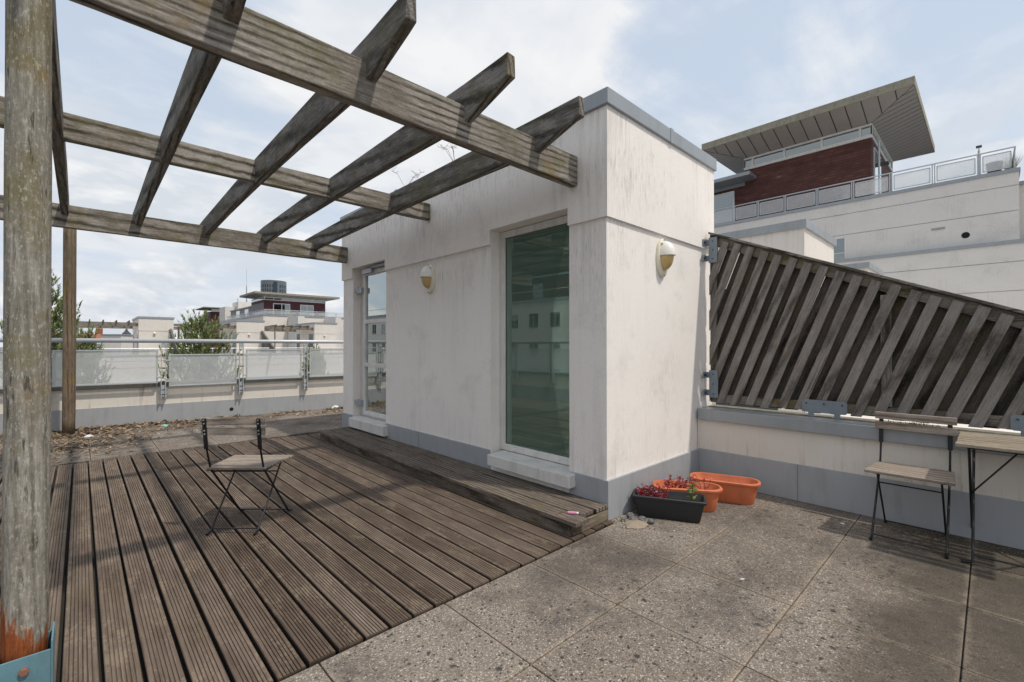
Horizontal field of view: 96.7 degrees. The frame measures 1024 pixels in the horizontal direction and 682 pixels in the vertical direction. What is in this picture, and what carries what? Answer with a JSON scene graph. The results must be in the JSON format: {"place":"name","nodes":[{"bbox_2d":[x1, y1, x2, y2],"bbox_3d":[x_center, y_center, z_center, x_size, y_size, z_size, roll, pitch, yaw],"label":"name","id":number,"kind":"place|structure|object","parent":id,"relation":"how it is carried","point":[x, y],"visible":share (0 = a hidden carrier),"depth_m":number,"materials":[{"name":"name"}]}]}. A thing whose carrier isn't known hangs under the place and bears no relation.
{"place":"outdoors","nodes":[
{"label":"outdoors","id":0,"kind":"place"},
{"bbox_2d":[79,328,102,352],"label":"red roof house","id":1,"kind":"structure","parent":0,"point":[99,331],"depth_m":94.08,"materials":[{"name":"tile"}]},
{"bbox_2d":[100,334,132,354],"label":"flat roof building","id":2,"kind":"structure","parent":0,"point":[121,345],"depth_m":57.98,"materials":[{"name":"white paint"}]},
{"bbox_2d":[195,291,343,353],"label":"penthouse building","id":3,"kind":"structure","parent":0,"point":[272,308],"depth_m":74.44,"materials":[{"name":"white paint"}]},
{"bbox_2d":[273,303,289,314],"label":"sliding window","id":4,"kind":"structure","parent":3,"relation":"in","point":[280,308],"depth_m":74.35,"materials":[{"name":"white paint"}]},
{"bbox_2d":[300,305,313,315],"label":"sliding window","id":5,"kind":"structure","parent":3,"relation":"in","point":[303,308],"depth_m":77.16,"materials":[{"name":"glass"}]},
{"bbox_2d":[261,280,286,292],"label":"round tower","id":6,"kind":"structure","parent":0,"point":[277,286],"depth_m":293.79,"materials":[{"name":"grey glass"}]},
{"bbox_2d":[0,0,1023,346],"label":"sky","id":7,"kind":"structure","parent":0,"point":[707,70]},
{"bbox_2d":[340,86,716,519],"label":"stair house","id":8,"kind":"structure","parent":0,"point":[549,333],"depth_m":4.33,"materials":[{"name":"white paint"}]},
{"bbox_2d":[355,267,385,419],"bbox_3d":[-1.978,0.029,6.502,0.129,2.100,0.956,0,-1,-43],"label":"door","id":9,"kind":"structure","parent":8,"relation":"in","point":[373,289],"depth_m":6.52,"materials":[{"name":"white paint"}]},
{"bbox_2d":[420,264,434,293],"bbox_3d":[-0.997,-0.723,5.251,0.135,0.350,0.188,0,-1,-43],"label":"wall lamp","id":10,"kind":"object","parent":8,"relation":"attached to","point":[427,274],"visible":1,"depth_m":5.22,"materials":[{"name":"beige plastic"}]},
{"bbox_2d":[438,143,455,159],"bbox_3d":[-0.700,-2.057,4.938,0.207,0.244,0.255,0,-1,-43],"label":"dry weed","id":11,"kind":"object","parent":8,"relation":"on","point":[447,149],"visible":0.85,"depth_m":4.97,"materials":[{"name":"plant"}]},
{"bbox_2d":[500,215,569,465],"bbox_3d":[0.243,-0.007,4.257,0.077,2.180,0.990,0,-1,-43],"label":"window frame","id":12,"kind":"structure","parent":8,"relation":"in","point":[534,258],"depth_m":4.30,"materials":[{"name":"white paint"}]},
{"bbox_2d":[656,238,675,276],"bbox_3d":[1.392,-0.749,4.060,0.188,0.350,0.135,0,-1,-43],"label":"wall lamp","id":13,"kind":"object","parent":8,"relation":"attached to","point":[665,252],"visible":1,"depth_m":4.03,"materials":[{"name":"beige plastic"}]},
{"bbox_2d":[702,76,1023,309],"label":"terraced apartment building","id":14,"kind":"structure","parent":0,"point":[828,168],"depth_m":25.41,"materials":[{"name":"white paint"}]},
{"bbox_2d":[714,191,734,224],"bbox_3d":[14.581,-9.225,33.394,0.150,2.750,3.350,0,-1,-43],"label":"sliding window","id":15,"kind":"structure","parent":14,"relation":"in","point":[724,200],"depth_m":32.61,"materials":[{"name":"clear glass"}]},
{"bbox_2d":[834,236,845,259],"bbox_3d":[18.412,-5.194,25.689,0.088,1.290,0.750,0,-1,-43],"label":"window","id":16,"kind":"structure","parent":14,"relation":"in","point":[839,250],"depth_m":25.58,"materials":[{"name":"clear glass"}]},
{"bbox_2d":[873,147,880,194],"bbox_3d":[22.310,-9.650,27.787,2.300,3.700,0.090,0,-1,-43],"label":"glazed door","id":17,"kind":"structure","parent":14,"relation":"in","point":[875,154],"depth_m":27.13,"materials":[{"name":"white paint"}]},
{"bbox_2d":[976,145,981,174],"bbox_3d":[22.565,-8.662,21.989,0.200,1.520,0.200,0,-1,-43],"label":"terrace light","id":18,"kind":"object","parent":14,"relation":"on","point":[979,147],"visible":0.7,"depth_m":21.95,"materials":[{"name":"metal"}]},
{"bbox_2d":[986,161,1002,172],"bbox_3d":[23.315,-8.252,21.994,0.600,0.700,0.600,0,-1,-43],"label":"dark planter","id":19,"kind":"object","parent":14,"relation":"on","point":[994,165],"visible":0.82,"depth_m":21.82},
{"bbox_2d":[996,152,1022,169],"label":"potted grass","id":20,"kind":"object","parent":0,"point":[1008,164],"depth_m":22.30,"materials":[{"name":"plant"}]},
{"label":"ground","id":21,"kind":"structure","parent":0,"visible":0},
{"bbox_2d":[0,269,99,386],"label":"tree","id":22,"kind":"object","parent":21,"relation":"on","point":[56,319],"visible":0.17,"depth_m":14.08,"materials":[{"name":"green plant"}]},
{"bbox_2d":[57,324,116,383],"bbox_3d":[-15.916,6.423,17.076,1.617,14.165,1.639,0,-1,-7],"label":"tree","id":23,"kind":"object","parent":21,"relation":"on","point":[93,376],"visible":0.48,"depth_m":16.97,"materials":[{"name":"green plant"}]},
{"bbox_2d":[0,347,342,386],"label":"apartment building","id":24,"kind":"structure","parent":21,"relation":"on","point":[134,368],"depth_m":32.98,"materials":[{"name":"white paint"}]},
{"bbox_2d":[76,319,137,354],"bbox_3d":[-28.714,0.319,31.795,3.678,3.440,5.160,0,-1,-43],"label":"pergola","id":25,"kind":"object","parent":24,"relation":"on","point":[115,324],"visible":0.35,"depth_m":31.11,"materials":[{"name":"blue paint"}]},
{"bbox_2d":[132,316,173,354],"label":"neighbour stair house","id":26,"kind":"structure","parent":24,"relation":"on","point":[147,327],"depth_m":31.94,"materials":[{"name":"white paint"}]},
{"bbox_2d":[168,329,178,352],"bbox_3d":[-23.198,0.014,31.220,0.185,1.790,3.528,0,-1,-43],"label":"slatted screen","id":27,"kind":"object","parent":24,"relation":"on","point":[172,336],"visible":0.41,"depth_m":31.60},
{"bbox_2d":[174,322,235,351],"bbox_3d":[-24.427,0.356,35.863,3.678,3.440,5.160,0,-1,-43],"label":"pergola","id":28,"kind":"object","parent":24,"relation":"on","point":[228,325],"visible":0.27,"depth_m":35.38,"materials":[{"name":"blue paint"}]},
{"bbox_2d":[222,320,264,353],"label":"neighbour stair house","id":29,"kind":"structure","parent":24,"relation":"on","point":[253,328],"depth_m":36.09,"materials":[{"name":"white paint"}]},
{"bbox_2d":[232,332,235,353],"bbox_3d":[-22.003,0.329,36.013,0.014,2.290,1.000,0,-1,-43],"label":"window","id":30,"kind":"structure","parent":29,"relation":"in","point":[233,334],"depth_m":35.87,"materials":[{"name":"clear glass"}]},
{"bbox_2d":[260,331,275,352],"bbox_3d":[-18.911,0.050,35.288,0.185,1.790,3.528,0,-1,-43],"label":"slatted screen","id":31,"kind":"object","parent":24,"relation":"on","point":[266,345],"visible":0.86,"depth_m":35.61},
{"bbox_2d":[264,324,312,347],"bbox_3d":[-20.140,0.392,39.931,3.678,3.440,5.160,0,-1,-43],"label":"pergola","id":32,"kind":"object","parent":24,"relation":"on","point":[282,328],"visible":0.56,"depth_m":38.68,"materials":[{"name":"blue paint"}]},
{"bbox_2d":[295,322,336,352],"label":"neighbour stair house","id":33,"kind":"structure","parent":24,"relation":"on","point":[321,329],"depth_m":40.30,"materials":[{"name":"white paint"}]},
{"bbox_2d":[296,333,299,352],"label":"door","id":34,"kind":"structure","parent":33,"relation":"in","point":[297,334],"depth_m":42.38,"materials":[{"name":"white paint"}]},
{"bbox_2d":[309,334,312,352],"bbox_3d":[-17.716,0.366,40.081,0.014,2.290,1.000,0,-1,-43],"label":"window","id":35,"kind":"structure","parent":33,"relation":"in","point":[310,335],"depth_m":39.95,"materials":[{"name":"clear glass"}]},
{"bbox_2d":[157,308,242,380],"bbox_3d":[-11.069,6.162,15.901,2.764,14.665,2.722,0,-1,-43],"label":"deciduous tree","id":36,"kind":"object","parent":21,"relation":"on","point":[209,366],"visible":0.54,"depth_m":15.74,"materials":[{"name":"green plant"}]},
{"bbox_2d":[299,343,328,375],"bbox_3d":[-6.449,6.737,14.899,1.322,13.496,1.391,0,-1,-43],"label":"pine tree","id":37,"kind":"object","parent":21,"relation":"on","point":[316,359],"visible":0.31,"depth_m":14.93,"materials":[{"name":"green plant"}]},
{"bbox_2d":[88,414,1020,681],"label":"terrace base","id":38,"kind":"object","parent":21,"relation":"on","point":[954,426],"depth_m":7.67,"materials":[{"name":"grey concrete"}]},
{"bbox_2d":[0,433,614,681],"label":"deck","id":39,"kind":"structure","parent":38,"relation":"on","point":[350,549],"depth_m":2.90,"materials":[{"name":"brown wood"}]},
{"bbox_2d":[200,418,292,535],"bbox_3d":[-1.975,0.956,3.436,0.464,0.825,0.499,0,-1,0],"label":"folding chair","id":40,"kind":"object","parent":39,"relation":"on","point":[249,463],"visible":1,"depth_m":3.25,"materials":[{"name":"wood"}]},
{"bbox_2d":[0,0,583,681],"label":"pergola","id":41,"kind":"object","parent":39,"relation":"on","point":[38,124],"visible":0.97,"depth_m":2.38,"materials":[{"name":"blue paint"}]},
{"bbox_2d":[318,427,607,535],"bbox_3d":[-1.006,1.324,4.981,0.465,0.116,4.689,0,-1,-43],"label":"timber step","id":42,"kind":"object","parent":39,"relation":"on","point":[542,505],"visible":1,"depth_m":4.07,"materials":[{"name":"wood"}]},
{"bbox_2d":[567,511,578,513],"bbox_3d":[0.442,1.245,3.301,0.080,0.013,0.022,0,-1,11],"label":"pink lighter","id":43,"kind":"object","parent":42,"relation":"on","point":[571,512],"visible":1,"depth_m":3.29,"materials":[{"name":"plastic"}]},
{"bbox_2d":[0,408,1023,681],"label":"paving","id":44,"kind":"structure","parent":38,"relation":"on","point":[766,588],"depth_m":2.33,"materials":[{"name":"grey concrete"}]},
{"bbox_2d":[0,374,342,434],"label":"parapet wall","id":45,"kind":"structure","parent":44,"relation":"on","point":[102,405],"depth_m":8.17,"materials":[{"name":"white paint"}]},
{"bbox_2d":[0,338,343,398],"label":"balcony railing","id":46,"kind":"object","parent":45,"relation":"attached to","point":[163,388],"visible":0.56,"depth_m":8.18,"materials":[{"name":"grey metal"}]},
{"bbox_2d":[0,407,342,465],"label":"leaf litter","id":47,"kind":"object","parent":44,"relation":"on","point":[58,434],"visible":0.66,"depth_m":6.88,"materials":[{"name":"brown plant"}]},
{"bbox_2d":[614,516,636,527],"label":"gravel","id":48,"kind":"structure","parent":44,"relation":"on","point":[622,521],"depth_m":3.47,"materials":[{"name":"grey gravel"}]},
{"bbox_2d":[626,512,634,517],"bbox_3d":[0.927,1.361,3.559,0.062,0.043,0.065,0,-1,7],"label":"stone","id":49,"kind":"object","parent":44,"relation":"on","point":[628,514],"visible":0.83,"depth_m":3.55,"materials":[{"name":"grey stone"}]},
{"bbox_2d":[623,519,648,528],"bbox_3d":[0.930,1.369,3.430,0.206,0.020,0.199,0,-1,5],"label":"sand pile","id":50,"kind":"object","parent":44,"relation":"on","point":[637,524],"visible":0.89,"depth_m":3.39,"materials":[{"name":"beige sand"}]},
{"bbox_2d":[637,516,645,521],"bbox_3d":[0.993,1.360,3.482,0.064,0.047,0.067,0,-1,-1],"label":"stone","id":51,"kind":"object","parent":50,"relation":"on","point":[642,518],"visible":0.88,"depth_m":3.46,"materials":[{"name":"grey stone"}]},
{"bbox_2d":[648,518,654,523],"bbox_3d":[1.052,1.360,3.443,0.056,0.037,0.049,0,-1,-43],"label":"stone","id":52,"kind":"object","parent":44,"relation":"on","point":[651,521],"visible":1,"depth_m":3.42,"materials":[{"name":"grey stone"}]},
{"bbox_2d":[632,488,706,522],"bbox_3d":[1.237,1.296,3.588,0.544,0.170,0.216,0,-1,20],"label":"planter trough","id":53,"kind":"object","parent":44,"relation":"on","point":[677,506],"visible":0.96,"depth_m":3.52,"materials":[{"name":"black plastic"}]},
{"bbox_2d":[636,483,671,497],"bbox_3d":[1.133,1.210,3.631,0.277,0.146,0.171,0,-1,20],"label":"succulent plant","id":54,"kind":"object","parent":53,"relation":"on","point":[641,492],"visible":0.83,"depth_m":3.63,"materials":[{"name":"red plant"}]},
{"bbox_2d":[686,482,699,500],"bbox_3d":[1.386,1.185,3.516,0.113,0.193,0.109,0,-1,-43],"label":"seedling","id":55,"kind":"object","parent":53,"relation":"on","point":[689,490],"visible":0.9,"depth_m":3.52,"materials":[{"name":"green plant"}]},
{"bbox_2d":[652,480,722,511],"bbox_3d":[1.454,1.291,3.788,0.548,0.185,0.240,0,-1,11],"label":"planter trough","id":56,"kind":"object","parent":44,"relation":"on","point":[712,492],"visible":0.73,"depth_m":3.69,"materials":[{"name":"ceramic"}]},
{"bbox_2d":[664,474,711,489],"bbox_3d":[1.465,1.178,3.790,0.393,0.151,0.149,0,-1,11],"label":"succulent plant","id":57,"kind":"object","parent":56,"relation":"on","point":[675,484],"visible":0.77,"depth_m":3.79,"materials":[{"name":"red plant"}]},
{"bbox_2d":[690,472,760,504],"bbox_3d":[1.859,1.292,3.986,0.564,0.185,0.240,0,-1,26],"label":"planter trough","id":58,"kind":"object","parent":44,"relation":"on","point":[740,490],"visible":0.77,"depth_m":3.88,"materials":[{"name":"plastic"}]},
{"bbox_2d":[698,405,1023,549],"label":"planter parapet","id":59,"kind":"structure","parent":44,"relation":"on","point":[822,460],"depth_m":3.63,"materials":[{"name":"white concrete"}]},
{"bbox_2d":[702,232,1023,435],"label":"slatted screen","id":60,"kind":"object","parent":59,"relation":"on","point":[855,342],"visible":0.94,"depth_m":3.83,"materials":[{"name":"wood"}]},
{"bbox_2d":[888,420,939,426],"bbox_3d":[3.153,0.643,3.552,0.156,0.027,0.359,0,-1,-43],"label":"moss tuft","id":61,"kind":"object","parent":59,"relation":"on","point":[913,423],"visible":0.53,"depth_m":3.55,"materials":[{"name":"green plant"}]},
{"bbox_2d":[864,411,956,558],"bbox_3d":[2.790,0.959,3.184,0.499,0.841,0.464,0,-1,-43],"label":"folding chair","id":62,"kind":"object","parent":44,"relation":"on","point":[937,476],"visible":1,"depth_m":3.21,"materials":[{"name":"wood"}]},
{"bbox_2d":[874,522,1023,565],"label":"grit","id":63,"kind":"object","parent":44,"relation":"on","point":[956,541],"visible":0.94,"depth_m":3.14,"materials":[{"name":"grey gravel"}]},
{"bbox_2d":[955,430,1023,567],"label":"folding table","id":64,"kind":"object","parent":44,"relation":"on","point":[993,442],"visible":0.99,"depth_m":2.89,"materials":[{"name":"wood"}]},
{"bbox_2d":[712,219,836,415],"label":"neighbour stair house","id":65,"kind":"structure","parent":38,"relation":"on","point":[806,237],"depth_m":7.54,"materials":[{"name":"white paint"}]},
{"bbox_2d":[716,289,777,409],"bbox_3d":[4.018,0.076,7.838,0.014,2.290,1.000,0,-1,-43],"label":"window","id":66,"kind":"structure","parent":65,"relation":"in","point":[727,404],"depth_m":7.87,"materials":[{"name":"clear glass"}]},
{"bbox_2d":[844,262,883,274],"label":"neighbour stair house","id":67,"kind":"structure","parent":38,"relation":"on","point":[868,266],"depth_m":11.04,"materials":[{"name":"white paint"}]}
]}

